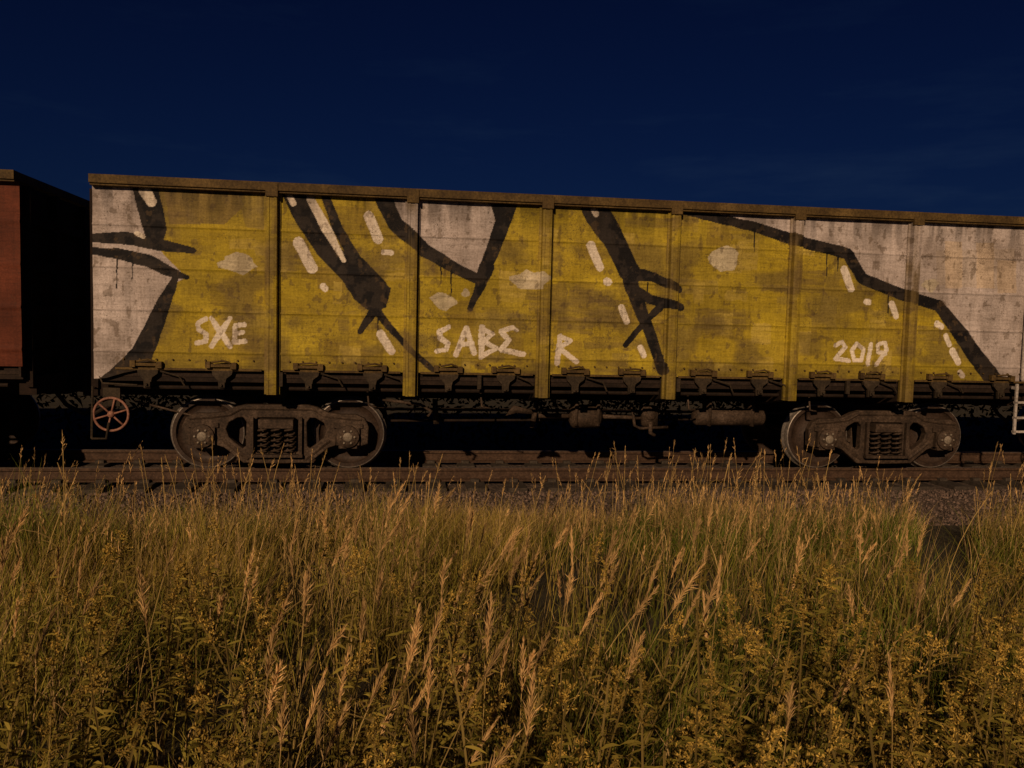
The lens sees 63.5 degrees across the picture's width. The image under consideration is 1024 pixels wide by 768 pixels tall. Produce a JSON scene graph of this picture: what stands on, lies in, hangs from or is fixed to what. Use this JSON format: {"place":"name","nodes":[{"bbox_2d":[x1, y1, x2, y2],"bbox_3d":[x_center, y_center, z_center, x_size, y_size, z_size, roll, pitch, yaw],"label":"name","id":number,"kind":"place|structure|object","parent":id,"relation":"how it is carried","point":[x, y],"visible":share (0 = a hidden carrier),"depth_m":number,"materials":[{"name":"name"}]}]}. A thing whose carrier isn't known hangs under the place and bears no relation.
{"place":"outdoors","nodes":[
{"label":"outdoors","id":0,"kind":"place"},
{"bbox_2d":[0,392,1023,767],"bbox_3d":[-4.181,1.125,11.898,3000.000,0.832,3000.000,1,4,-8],"label":"ground","id":1,"kind":"structure","parent":0,"point":[550,444],"depth_m":6.26,"materials":[{"name":"soil"}]},
{"bbox_2d":[0,517,1023,767],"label":"goldenrod","id":2,"kind":"object","parent":1,"relation":"on","point":[960,741],"visible":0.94,"depth_m":2.73,"materials":[{"name":"green plant"}]},
{"bbox_2d":[0,459,1023,767],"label":"meadow grass","id":3,"kind":"structure","parent":1,"relation":"on","point":[442,531],"depth_m":4.96,"materials":[{"name":"brown plant"}]},
{"bbox_2d":[0,430,1023,647],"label":"reed grass","id":4,"kind":"structure","parent":1,"relation":"on","point":[676,505],"depth_m":6.94,"materials":[{"name":"brown plant"}]},
{"bbox_2d":[0,462,1023,524],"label":"railway ballast","id":5,"kind":"structure","parent":1,"relation":"on","point":[493,487],"depth_m":11.16,"materials":[{"name":"gravel"}]},
{"bbox_2d":[0,449,1023,493],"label":"railway track","id":6,"kind":"structure","parent":5,"relation":"on","point":[469,474],"depth_m":12.15,"materials":[{"name":"metal"}]},
{"bbox_2d":[0,169,97,451],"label":"gondola freight wagon","id":7,"kind":"object","parent":6,"relation":"on","point":[45,317],"visible":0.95,"depth_m":10.81,"materials":[{"name":"metal"}]},
{"bbox_2d":[88,173,1023,467],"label":"gondola freight wagon","id":8,"kind":"object","parent":6,"relation":"on","point":[230,305],"visible":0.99,"depth_m":10.96,"materials":[{"name":"metal"}]},
{"bbox_2d":[1006,404,1023,445],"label":"gondola freight wagon","id":9,"kind":"object","parent":6,"relation":"on","point":[1020,424],"visible":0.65,"depth_m":14.41,"materials":[{"name":"metal"}]},
{"bbox_2d":[0,488,1023,532],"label":"loose gravel","id":10,"kind":"structure","parent":5,"relation":"on","point":[954,496],"depth_m":10.70,"materials":[{"name":"gravel"}]},
{"bbox_2d":[31,391,1023,449],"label":"bush row","id":11,"kind":"object","parent":1,"relation":"on","point":[555,404],"visible":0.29,"depth_m":16.90,"materials":[{"name":"green plant"}]},
{"bbox_2d":[0,480,1023,767],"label":"reed grass","id":12,"kind":"structure","parent":0,"point":[412,648],"depth_m":3.06,"materials":[{"name":"brown plant"}]},
{"bbox_2d":[0,0,1023,216],"label":"sky","id":13,"kind":"structure","parent":0,"point":[890,105],"materials":[{"name":"blue"}]}
]}

